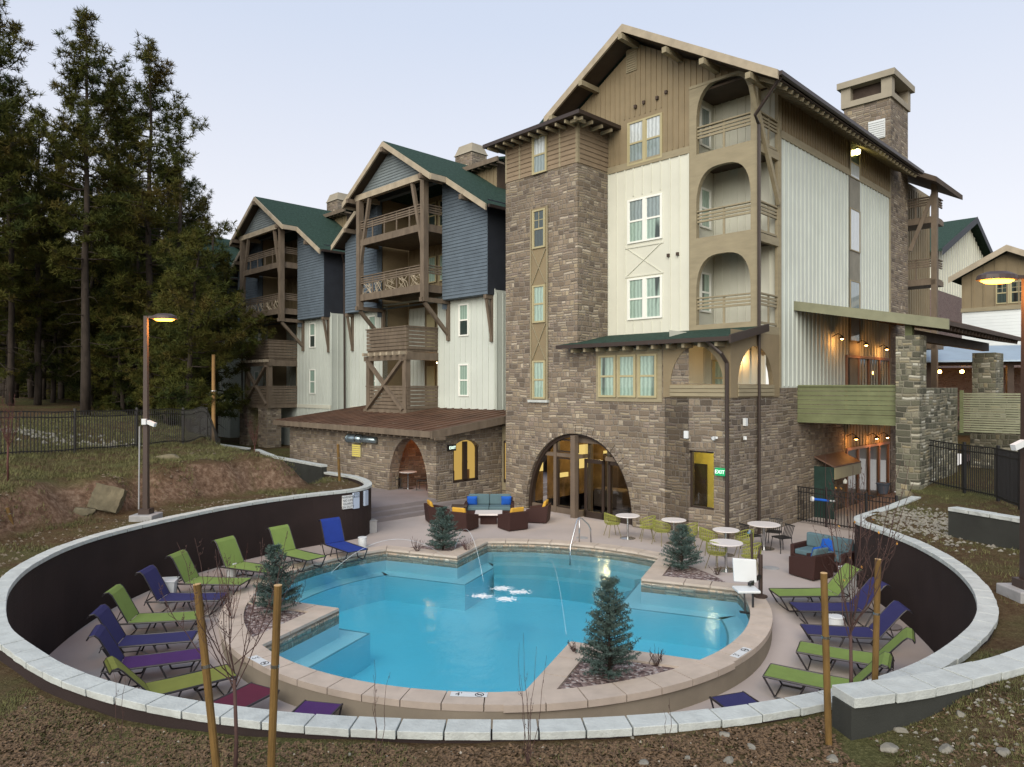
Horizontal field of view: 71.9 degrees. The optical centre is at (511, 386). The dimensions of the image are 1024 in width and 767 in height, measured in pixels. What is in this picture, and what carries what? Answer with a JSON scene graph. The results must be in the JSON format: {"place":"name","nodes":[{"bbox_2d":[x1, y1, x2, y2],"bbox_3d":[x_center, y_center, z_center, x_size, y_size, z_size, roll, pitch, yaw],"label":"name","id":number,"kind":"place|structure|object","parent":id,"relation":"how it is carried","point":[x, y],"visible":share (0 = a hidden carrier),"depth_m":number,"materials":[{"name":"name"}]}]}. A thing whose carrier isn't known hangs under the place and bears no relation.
{"place":"outdoors","nodes":[
{"label":"outdoors","id":0,"kind":"place"},
{"bbox_2d":[0,396,1023,766],"bbox_3d":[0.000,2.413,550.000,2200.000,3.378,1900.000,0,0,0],"label":"ground","id":1,"kind":"structure","parent":0,"point":[212,480],"depth_m":16.59,"materials":[{"name":"soil"}]},
{"bbox_2d":[0,125,48,405],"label":"pine tree","id":2,"kind":"object","parent":1,"relation":"on","point":[11,360],"visible":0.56,"depth_m":39.89,"materials":[{"name":"green plant"}]},
{"bbox_2d":[0,0,56,371],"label":"pine tree","id":3,"kind":"object","parent":1,"relation":"on","point":[13,164],"visible":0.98,"depth_m":36.97,"materials":[{"name":"green plant"}]},
{"bbox_2d":[0,267,57,403],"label":"pine tree","id":4,"kind":"object","parent":1,"relation":"on","point":[28,322],"visible":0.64,"depth_m":40.97,"materials":[{"name":"green plant"}]},
{"bbox_2d":[0,119,60,397],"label":"pine tree","id":5,"kind":"object","parent":1,"relation":"on","point":[16,344],"visible":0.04,"depth_m":49.80,"materials":[{"name":"green plant"}]},
{"bbox_2d":[0,217,79,397],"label":"pine tree","id":6,"kind":"object","parent":1,"relation":"on","point":[30,385],"visible":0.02,"depth_m":52.82,"materials":[{"name":"green plant"}]},
{"bbox_2d":[0,103,83,404],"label":"pine tree","id":7,"kind":"object","parent":1,"relation":"on","point":[37,258],"visible":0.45,"depth_m":41.62,"materials":[{"name":"green plant"}]},
{"bbox_2d":[27,154,81,398],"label":"pine tree","id":8,"kind":"object","parent":1,"relation":"on","point":[61,395],"visible":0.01,"depth_m":51.84,"materials":[{"name":"green plant"}]},
{"bbox_2d":[15,253,102,402],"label":"pine tree","id":9,"kind":"object","parent":1,"relation":"on","point":[67,312],"visible":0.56,"depth_m":43.60,"materials":[{"name":"green plant"}]},
{"bbox_2d":[25,5,136,415],"bbox_3d":[-23.113,-9.428,38.019,5.212,22.200,5.423,0,0,-29],"label":"pine tree","id":10,"kind":"object","parent":1,"relation":"on","point":[72,151],"visible":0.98,"depth_m":37.71,"materials":[{"name":"green plant"}]},
{"bbox_2d":[31,207,136,409],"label":"pine tree","id":11,"kind":"object","parent":1,"relation":"on","point":[74,382],"visible":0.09,"depth_m":48.41,"materials":[{"name":"green plant"}]},
{"bbox_2d":[87,482,126,513],"bbox_3d":[-10.993,3.074,19.171,0.784,0.720,0.478,17,-24,-14],"label":"boulder","id":12,"kind":"object","parent":1,"relation":"on","point":[106,498],"visible":0.94,"depth_m":18.98,"materials":[{"name":"stone"}]},
{"bbox_2d":[66,69,149,399],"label":"pine tree","id":13,"kind":"object","parent":1,"relation":"on","point":[101,270],"visible":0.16,"depth_m":46.38,"materials":[{"name":"green plant"}]},
{"bbox_2d":[0,407,219,454],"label":"iron fence","id":14,"kind":"object","parent":1,"relation":"on","point":[191,425],"visible":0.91,"depth_m":25.81,"materials":[{"name":"metal"}]},
{"bbox_2d":[68,283,162,415],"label":"pine tree","id":15,"kind":"object","parent":1,"relation":"on","point":[100,365],"visible":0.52,"depth_m":43.30,"materials":[{"name":"green plant"}]},
{"bbox_2d":[73,243,176,414],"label":"pine tree","id":16,"kind":"object","parent":1,"relation":"on","point":[99,300],"visible":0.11,"depth_m":45.84,"materials":[{"name":"green plant"}]},
{"bbox_2d":[55,30,238,420],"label":"pine tree","id":17,"kind":"object","parent":1,"relation":"on","point":[141,199],"visible":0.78,"depth_m":40.42,"materials":[{"name":"green plant"}]},
{"bbox_2d":[129,313,176,521],"bbox_3d":[-9.365,1.015,18.550,1.110,5.870,0.600,0,0,0],"label":"street lamp","id":18,"kind":"object","parent":1,"relation":"on","point":[146,512],"visible":0.86,"depth_m":18.49,"materials":[{"name":"brown metal"}]},
{"bbox_2d":[115,306,204,427],"bbox_3d":[-19.617,-0.231,39.802,4.882,8.726,4.650,0,0,-2],"label":"pine tree","id":19,"kind":"object","parent":1,"relation":"on","point":[156,361],"visible":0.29,"depth_m":39.21,"materials":[{"name":"green plant"}]},
{"bbox_2d":[0,449,346,576],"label":"rubble","id":20,"kind":"object","parent":1,"relation":"on","point":[16,558],"visible":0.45,"depth_m":19.46,"materials":[{"name":"stone"}]},
{"bbox_2d":[0,408,347,551],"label":"grass","id":21,"kind":"structure","parent":1,"relation":"on","point":[158,459],"depth_m":24.20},
{"bbox_2d":[119,263,240,418],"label":"pine tree","id":22,"kind":"object","parent":1,"relation":"on","point":[204,327],"visible":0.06,"depth_m":44.73,"materials":[{"name":"green plant"}]},
{"bbox_2d":[135,150,237,424],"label":"pine tree","id":23,"kind":"object","parent":1,"relation":"on","point":[199,204],"visible":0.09,"depth_m":49.56,"materials":[{"name":"green plant"}]},
{"bbox_2d":[118,226,266,426],"bbox_3d":[-15.910,-2.329,35.213,6.274,11.214,5.976,0,0,25],"label":"pine tree","id":24,"kind":"object","parent":1,"relation":"on","point":[173,279],"visible":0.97,"depth_m":34.53,"materials":[{"name":"green plant"}]},
{"bbox_2d":[193,583,219,766],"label":"tree stake","id":25,"kind":"object","parent":1,"relation":"on","point":[208,693],"visible":0.98,"depth_m":6.00,"materials":[{"name":"brown wood"}]},
{"bbox_2d":[172,238,243,437],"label":"apartment wing","id":26,"kind":"structure","parent":1,"relation":"on","point":[231,427],"depth_m":56.06,"materials":[{"name":"wood"}]},
{"bbox_2d":[187,249,275,440],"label":"pine tree","id":27,"kind":"object","parent":1,"relation":"on","point":[224,265],"visible":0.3,"depth_m":46.76,"materials":[{"name":"green plant"}]},
{"bbox_2d":[158,531,305,766],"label":"bare sapling","id":28,"kind":"object","parent":1,"relation":"on","point":[234,687],"visible":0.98,"depth_m":6.15,"materials":[{"name":"brown plant"}]},
{"bbox_2d":[267,584,281,766],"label":"tree stake","id":29,"kind":"object","parent":1,"relation":"on","point":[274,678],"visible":1,"depth_m":6.01,"materials":[{"name":"brown wood"}]},
{"bbox_2d":[255,449,326,483],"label":"retaining wall","id":30,"kind":"structure","parent":1,"relation":"on","point":[310,472],"depth_m":28.94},
{"bbox_2d":[229,192,353,447],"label":"apartment wing","id":31,"kind":"structure","parent":1,"relation":"on","point":[289,264],"depth_m":46.95,"materials":[{"name":"wood"}]},
{"bbox_2d":[331,141,505,412],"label":"apartment wing","id":32,"kind":"structure","parent":1,"relation":"on","point":[420,240],"depth_m":36.60,"materials":[{"name":"wood"}]},
{"bbox_2d":[458,303,468,335],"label":"window","id":33,"kind":"structure","parent":32,"relation":"in","point":[463,309],"depth_m":35.56,"materials":[{"name":"white plastic"}]},
{"bbox_2d":[49,492,933,713],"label":"pool deck","id":34,"kind":"structure","parent":1,"relation":"on","point":[77,650],"depth_m":16.54,"materials":[{"name":"concrete"}]},
{"bbox_2d":[86,604,197,656],"bbox_3d":[-7.373,4.918,14.158,1.895,1.027,0.682,0,0,-13],"label":"sun lounger","id":35,"kind":"object","parent":34,"relation":"on","point":[104,615],"visible":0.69,"depth_m":14.11,"materials":[{"name":"blue fabric"}]},
{"bbox_2d":[86,624,200,682],"bbox_3d":[-6.808,4.956,13.184,1.895,1.027,0.682,0,0,-21],"label":"sun lounger","id":36,"kind":"object","parent":34,"relation":"on","point":[103,636],"visible":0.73,"depth_m":13.15,"materials":[{"name":"purple fabric"}]},
{"bbox_2d":[101,584,196,637],"bbox_3d":[-7.695,4.821,15.212,1.895,1.027,0.682,0,0,-9],"label":"sun lounger","id":37,"kind":"object","parent":34,"relation":"on","point":[122,599],"visible":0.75,"depth_m":15.13,"materials":[{"name":"fabric"}]},
{"bbox_2d":[103,656,236,700],"bbox_3d":[-5.828,4.996,12.121,2.013,0.947,0.682,0,0,-37],"label":"sun lounger","id":38,"kind":"object","parent":34,"relation":"on","point":[180,683],"visible":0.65,"depth_m":12.09,"materials":[{"name":"green fabric"}]},
{"bbox_2d":[134,565,228,615],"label":"sun lounger","id":39,"kind":"object","parent":34,"relation":"on","point":[151,575],"visible":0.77,"depth_m":16.21,"materials":[{"name":"blue fabric"}]},
{"bbox_2d":[165,549,251,599],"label":"sun lounger","id":40,"kind":"object","parent":34,"relation":"on","point":[179,562],"visible":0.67,"depth_m":17.28,"materials":[{"name":"fabric"}]},
{"bbox_2d":[211,535,281,583],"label":"sun lounger","id":41,"kind":"object","parent":34,"relation":"on","point":[228,546],"visible":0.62,"depth_m":18.59,"materials":[{"name":"fabric"}]},
{"bbox_2d":[214,682,279,706],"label":"sun lounger","id":42,"kind":"object","parent":34,"relation":"on","point":[250,694],"visible":0.15,"depth_m":11.66,"materials":[{"name":"red fabric"}]},
{"bbox_2d":[266,524,325,571],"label":"sun lounger","id":43,"kind":"object","parent":34,"relation":"on","point":[278,534],"visible":0.81,"depth_m":20.07,"materials":[{"name":"fabric"}]},
{"bbox_2d":[292,700,342,714],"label":"sun lounger","id":44,"kind":"object","parent":34,"relation":"on","point":[314,707],"visible":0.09,"depth_m":11.23,"materials":[{"name":"purple fabric"}]},
{"bbox_2d":[318,517,367,562],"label":"sun lounger","id":45,"kind":"object","parent":34,"relation":"on","point":[332,530],"visible":0.98,"depth_m":21.15,"materials":[{"name":"blue fabric"}]},
{"bbox_2d":[273,405,505,501],"bbox_3d":[-5.670,3.322,34.669,5.870,4.455,14.300,0,0,-45],"label":"stone arcade","id":46,"kind":"object","parent":34,"relation":"on","point":[421,440],"visible":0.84,"depth_m":31.40,"materials":[{"name":"stone"}]},
{"bbox_2d":[453,441,477,482],"bbox_3d":[-2.022,3.200,30.079,1.470,1.700,0.100,0,0,-45],"label":"window frame","id":47,"kind":"structure","parent":46,"relation":"in","point":[464,443],"depth_m":30.05,"materials":[{"name":"wood"}]},
{"bbox_2d":[371,484,466,522],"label":"patio steps","id":48,"kind":"structure","parent":34,"relation":"on","point":[394,504],"depth_m":28.38,"materials":[{"name":"concrete"}]},
{"bbox_2d":[447,507,478,530],"bbox_3d":[-1.732,4.629,24.929,0.800,0.782,0.828,0,0,29],"label":"wicker armchair","id":49,"kind":"object","parent":34,"relation":"on","point":[465,520],"visible":0.88,"depth_m":24.59,"materials":[{"name":"brown wicker"}]},
{"bbox_2d":[464,494,513,517],"bbox_3d":[-0.879,4.615,27.380,1.920,0.810,0.860,0,0,1],"label":"wicker sofa","id":50,"kind":"object","parent":34,"relation":"on","point":[488,501],"visible":0.68,"depth_m":27.35,"materials":[{"name":"fabric"}]},
{"bbox_2d":[219,538,772,728],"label":"swimming pool","id":51,"kind":"structure","parent":34,"relation":"in","point":[424,631],"depth_m":17.30,"materials":[{"name":"liquid"}]},
{"bbox_2d":[244,604,304,636],"bbox_3d":[-5.600,5.038,15.257,2.588,0.001,2.564,0,0,24],"label":"planting bed","id":52,"kind":"object","parent":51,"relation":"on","point":[287,615],"visible":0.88,"depth_m":15.38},
{"bbox_2d":[249,543,302,613],"bbox_3d":[-5.237,4.264,15.721,1.146,1.572,1.207,0,0,-33],"label":"spruce tree","id":53,"kind":"object","parent":52,"relation":"on","point":[274,570],"visible":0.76,"depth_m":15.64,"materials":[{"name":"green plant"}]},
{"bbox_2d":[409,543,467,552],"bbox_3d":[-2.328,5.038,22.216,2.451,0.001,2.159,0,0,23],"label":"planting bed","id":54,"kind":"object","parent":51,"relation":"on","point":[452,548],"visible":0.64,"depth_m":22.05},
{"bbox_2d":[424,506,464,549],"bbox_3d":[-2.056,4.353,21.767,1.239,1.393,1.238,0,0,-27],"label":"spruce tree","id":55,"kind":"object","parent":54,"relation":"on","point":[444,526],"visible":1,"depth_m":21.65,"materials":[{"name":"green plant"}]},
{"bbox_2d":[559,656,674,688],"bbox_3d":[1.812,5.038,12.146,2.574,0.001,2.569,0,0,24],"label":"planting bed","id":56,"kind":"object","parent":51,"relation":"on","point":[576,678],"visible":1,"depth_m":12.33,"materials":[{"name":"gravel"}]},
{"bbox_2d":[575,575,641,679],"bbox_3d":[1.673,4.158,12.299,1.203,1.783,1.156,0,0,0],"label":"spruce tree","id":57,"kind":"object","parent":56,"relation":"on","point":[606,630],"visible":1,"depth_m":12.17,"materials":[{"name":"green plant"}]},
{"bbox_2d":[663,566,724,583],"bbox_3d":[4.942,5.038,19.076,2.383,0.001,2.523,0,0,22],"label":"planting bed","id":58,"kind":"object","parent":51,"relation":"on","point":[689,572],"visible":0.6,"depth_m":18.89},
{"bbox_2d":[658,524,703,569],"bbox_3d":[4.634,4.407,19.413,1.241,1.286,1.274,0,0,0],"label":"spruce tree","id":59,"kind":"object","parent":58,"relation":"on","point":[682,546],"visible":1,"depth_m":19.28,"materials":[{"name":"green plant"}]},
{"bbox_2d":[732,529,767,613],"bbox_3d":[5.499,4.274,16.430,0.689,1.755,1.273,0,0,30],"label":"pool lift","id":60,"kind":"object","parent":51,"relation":"on","point":[744,570],"visible":0.98,"depth_m":16.45,"materials":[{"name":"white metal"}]},
{"bbox_2d":[498,507,528,530],"bbox_3d":[0.043,4.629,24.959,0.800,0.782,0.829,0,0,-32],"label":"wicker armchair","id":61,"kind":"object","parent":34,"relation":"on","point":[516,518],"visible":1,"depth_m":24.65,"materials":[{"name":"brown wicker"}]},
{"bbox_2d":[526,499,550,522],"bbox_3d":[1.004,4.629,26.345,0.828,0.782,0.800,0,0,13],"label":"wicker armchair","id":62,"kind":"object","parent":34,"relation":"on","point":[540,513],"visible":0.89,"depth_m":25.97,"materials":[{"name":"brown wicker"}]},
{"bbox_2d":[709,691,758,707],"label":"sun lounger","id":63,"kind":"object","parent":34,"relation":"on","point":[735,699],"visible":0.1,"depth_m":11.52,"materials":[{"name":"blue fabric"}]},
{"bbox_2d":[789,547,834,579],"bbox_3d":[7.962,4.629,18.729,0.800,0.782,0.829,0,0,-29],"label":"wicker armchair","id":64,"kind":"object","parent":34,"relation":"on","point":[809,566],"visible":0.92,"depth_m":18.43,"materials":[{"name":"wicker"}]},
{"bbox_2d":[768,563,864,611],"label":"sun lounger","id":65,"kind":"object","parent":34,"relation":"on","point":[793,593],"visible":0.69,"depth_m":16.54,"materials":[{"name":"fabric"}]},
{"bbox_2d":[790,532,854,571],"bbox_3d":[8.774,4.615,19.768,0.860,0.810,1.620,0,0,-36],"label":"wicker sofa","id":66,"kind":"object","parent":34,"relation":"on","point":[802,548],"visible":0.52,"depth_m":19.81,"materials":[{"name":"wicker"}]},
{"bbox_2d":[762,651,892,698],"bbox_3d":[5.446,4.996,12.220,2.013,0.947,0.682,0,0,31],"label":"sun lounger","id":67,"kind":"object","parent":34,"relation":"on","point":[797,676],"visible":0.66,"depth_m":12.33,"materials":[{"name":"fabric"}]},
{"bbox_2d":[789,577,891,626],"bbox_3d":[7.304,4.803,15.749,2.013,0.947,0.682,0,0,1],"label":"sun lounger","id":68,"kind":"object","parent":34,"relation":"on","point":[815,607],"visible":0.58,"depth_m":15.71,"materials":[{"name":"blue fabric"}]},
{"bbox_2d":[797,486,897,528],"bbox_3d":[11.580,4.485,24.922,0.124,1.730,3.938,0,0,-37],"label":"iron fence","id":69,"kind":"object","parent":34,"relation":"on","point":[866,500],"visible":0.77,"depth_m":25.12,"materials":[{"name":"metal"}]},
{"bbox_2d":[796,627,915,675],"bbox_3d":[6.496,4.992,13.391,2.013,0.947,0.682,0,0,29],"label":"sun lounger","id":70,"kind":"object","parent":34,"relation":"on","point":[809,649],"visible":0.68,"depth_m":13.37,"materials":[{"name":"fabric"}]},
{"bbox_2d":[800,600,913,650],"bbox_3d":[7.053,4.929,14.518,2.013,0.947,0.682,0,0,9],"label":"sun lounger","id":71,"kind":"object","parent":34,"relation":"on","point":[892,612],"visible":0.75,"depth_m":14.44,"materials":[{"name":"blue fabric"}]},
{"bbox_2d":[0,471,998,743],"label":"retaining wall","id":72,"kind":"structure","parent":1,"relation":"on","point":[52,601],"depth_m":13.46,"materials":[{"name":"brown paint"}]},
{"bbox_2d":[0,682,1023,766],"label":"mulch","id":73,"kind":"object","parent":1,"relation":"on","point":[644,753],"visible":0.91,"depth_m":6.84,"materials":[{"name":"brown wood"}]},
{"bbox_2d":[517,634,546,763],"bbox_3d":[0.144,2.912,6.507,0.239,1.208,0.339,0,0,40],"label":"bare shrub","id":74,"kind":"object","parent":73,"relation":"on","point":[527,756],"visible":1,"depth_m":6.55,"materials":[{"name":"brown plant"}]},
{"bbox_2d":[483,24,1020,539],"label":"apartment building","id":75,"kind":"structure","parent":1,"relation":"on","point":[701,242],"depth_m":26.90,"materials":[{"name":"beige"}]},
{"bbox_2d":[532,360,545,398],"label":"window","id":76,"kind":"structure","parent":75,"relation":"in","point":[538,367],"depth_m":28.57,"materials":[{"name":"beige glass"}]},
{"bbox_2d":[532,284,545,322],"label":"window","id":77,"kind":"structure","parent":75,"relation":"in","point":[538,291],"depth_m":28.57,"materials":[{"name":"beige glass"}]},
{"bbox_2d":[532,208,545,248],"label":"window","id":78,"kind":"structure","parent":75,"relation":"in","point":[539,215],"depth_m":28.57,"materials":[{"name":"beige glass"}]},
{"bbox_2d":[532,135,546,174],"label":"window","id":79,"kind":"structure","parent":75,"relation":"in","point":[539,146],"depth_m":28.55,"materials":[{"name":"beige glass"}]},
{"bbox_2d":[598,355,615,396],"bbox_3d":[3.518,-0.370,26.118,0.060,1.540,0.800,0,0,-45],"label":"window","id":80,"kind":"structure","parent":75,"relation":"in","point":[606,364],"depth_m":26.11,"materials":[{"name":"beige glass"}]},
{"bbox_2d":[617,354,635,397],"bbox_3d":[4.137,-0.370,25.492,0.060,1.540,0.800,0,0,-45],"label":"window","id":81,"kind":"structure","parent":75,"relation":"in","point":[626,364],"depth_m":25.50,"materials":[{"name":"beige glass"}]},
{"bbox_2d":[627,118,643,165],"bbox_3d":[4.839,-9.510,27.536,0.060,1.700,0.800,0,0,-45],"label":"window","id":82,"kind":"structure","parent":75,"relation":"in","point":[635,129],"depth_m":27.56,"materials":[{"name":"clear glass"}]},
{"bbox_2d":[627,197,643,243],"bbox_3d":[4.839,-6.460,27.536,0.060,1.720,0.800,0,0,-45],"label":"window","id":83,"kind":"structure","parent":75,"relation":"in","point":[635,207],"depth_m":27.56,"materials":[{"name":"white plastic"}]},
{"bbox_2d":[627,277,643,319],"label":"window","id":84,"kind":"structure","parent":75,"relation":"in","point":[635,286],"depth_m":27.56,"materials":[{"name":"glass"}]},
{"bbox_2d":[637,354,656,397],"bbox_3d":[4.762,-0.370,24.859,0.060,1.540,0.800,0,0,-45],"label":"window","id":85,"kind":"structure","parent":75,"relation":"in","point":[646,363],"depth_m":24.86,"materials":[{"name":"beige glass"}]},
{"bbox_2d":[644,112,662,161],"bbox_3d":[5.402,-9.510,26.966,0.060,1.700,0.800,0,0,-45],"label":"window","id":86,"kind":"structure","parent":75,"relation":"in","point":[653,125],"depth_m":26.97,"materials":[{"name":"beige glass"}]},
{"bbox_2d":[644,193,662,240],"bbox_3d":[5.402,-6.460,26.966,0.060,1.720,0.800,0,0,-45],"label":"window","id":87,"kind":"structure","parent":75,"relation":"in","point":[653,204],"depth_m":26.97,"materials":[{"name":"white plastic"}]},
{"bbox_2d":[644,275,662,318],"bbox_3d":[5.402,-3.410,26.966,0.060,1.620,0.800,0,0,-45],"label":"window","id":88,"kind":"structure","parent":75,"relation":"in","point":[653,285],"depth_m":26.97,"materials":[{"name":"glass"}]},
{"bbox_2d":[694,463,706,506],"bbox_3d":[6.873,3.800,25.989,0.080,1.900,0.680,0,0,-45],"label":"room door","id":89,"kind":"structure","parent":75,"relation":"in","point":[700,470],"depth_m":25.89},
{"bbox_2d":[850,280,860,341],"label":"window","id":90,"kind":"structure","parent":75,"relation":"in","point":[855,286],"depth_m":30.16,"materials":[{"name":"glass"}]},
{"bbox_2d":[850,207,860,252],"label":"window","id":91,"kind":"structure","parent":75,"relation":"in","point":[855,215],"depth_m":30.16,"materials":[{"name":"glass"}]},
{"bbox_2d":[845,355,889,409],"bbox_3d":[15.857,-0.135,31.353,5.320,2.370,0.095,0,0,-45],"label":"glazed door","id":92,"kind":"structure","parent":75,"relation":"in","point":[847,357],"depth_m":31.31,"materials":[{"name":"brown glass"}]},
{"bbox_2d":[845,441,889,506],"bbox_3d":[15.857,3.915,31.353,5.320,2.670,0.095,0,0,-45],"label":"glazed door","id":93,"kind":"structure","parent":75,"relation":"in","point":[876,456],"depth_m":31.57,"materials":[{"name":"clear glass"}]},
{"bbox_2d":[820,572,831,745],"bbox_3d":[3.103,2.789,6.960,0.116,1.897,0.070,0,0,21],"label":"tree stake","id":94,"kind":"object","parent":1,"relation":"on","point":[826,656],"visible":0.93,"depth_m":6.94,"materials":[{"name":"brown wood"}]},
{"bbox_2d":[813,456,913,682],"bbox_3d":[3.676,2.161,7.414,0.920,2.865,1.265,0,0,27],"label":"bare sapling","id":95,"kind":"object","parent":1,"relation":"on","point":[851,625],"visible":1,"depth_m":7.38,"materials":[{"name":"brown plant"}]},
{"bbox_2d":[872,558,880,679],"bbox_3d":[3.999,2.792,7.750,0.110,1.792,0.073,0,0,0],"label":"tree stake","id":96,"kind":"object","parent":1,"relation":"on","point":[876,633],"visible":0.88,"depth_m":7.72,"materials":[{"name":"brown wood"}]},
{"bbox_2d":[799,216,992,413],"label":"gabled house","id":97,"kind":"structure","parent":1,"relation":"on","point":[963,243],"depth_m":64.51,"materials":[{"name":"beige paint"}]},
{"bbox_2d":[832,646,1023,740],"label":"retaining wall","id":98,"kind":"structure","parent":1,"relation":"on","point":[864,709],"depth_m":7.25,"materials":[{"name":"concrete"}]},
{"bbox_2d":[871,501,1015,554],"bbox_3d":[10.924,3.369,17.123,3.881,0.257,7.700,0,0,0],"label":"rubble","id":99,"kind":"object","parent":1,"relation":"on","point":[934,524],"visible":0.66,"depth_m":17.46,"materials":[{"name":"stone"}]},
{"bbox_2d":[875,680,1023,766],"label":"rubble","id":100,"kind":"object","parent":1,"relation":"on","point":[990,712],"visible":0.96,"depth_m":6.95,"materials":[{"name":"stone"}]},
{"bbox_2d":[926,345,1020,429],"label":"pavilion","id":101,"kind":"structure","parent":1,"relation":"on","point":[960,378],"depth_m":36.74,"materials":[{"name":"brown metal"}]},
{"bbox_2d":[929,439,1019,509],"bbox_3d":[13.744,2.669,20.275,0.884,2.062,8.123,0,0,11],"label":"iron fence","id":102,"kind":"object","parent":1,"relation":"on","point":[1006,475],"visible":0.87,"depth_m":21.14,"materials":[{"name":"metal"}]},
{"bbox_2d":[948,506,1019,549],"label":"retaining wall","id":103,"kind":"structure","parent":1,"relation":"on","point":[990,528],"depth_m":15.34,"materials":[{"name":"concrete"}]},
{"bbox_2d":[948,245,1023,462],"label":"gabled house","id":104,"kind":"structure","parent":1,"relation":"on","point":[995,307],"depth_m":43.72,"materials":[{"name":"beige paint"}]},
{"bbox_2d":[960,390,1020,433],"bbox_3d":[17.832,2.425,25.652,0.100,4.550,2.680,0,0,-45],"label":"slatted screen","id":105,"kind":"object","parent":1,"relation":"on","point":[962,410],"visible":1,"depth_m":25.91,"materials":[{"name":"wood"}]},
{"bbox_2d":[976,271,1023,603],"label":"street lamp","id":106,"kind":"object","parent":1,"relation":"on","point":[1014,590],"visible":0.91,"depth_m":11.74,"materials":[{"name":"brown metal"}]},
{"bbox_2d":[0,0,1023,491],"label":"sky","id":107,"kind":"structure","parent":0,"point":[298,97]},
{"bbox_2d":[867,473,1019,604],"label":"grass","id":108,"kind":"structure","parent":0,"point":[946,548],"depth_m":17.59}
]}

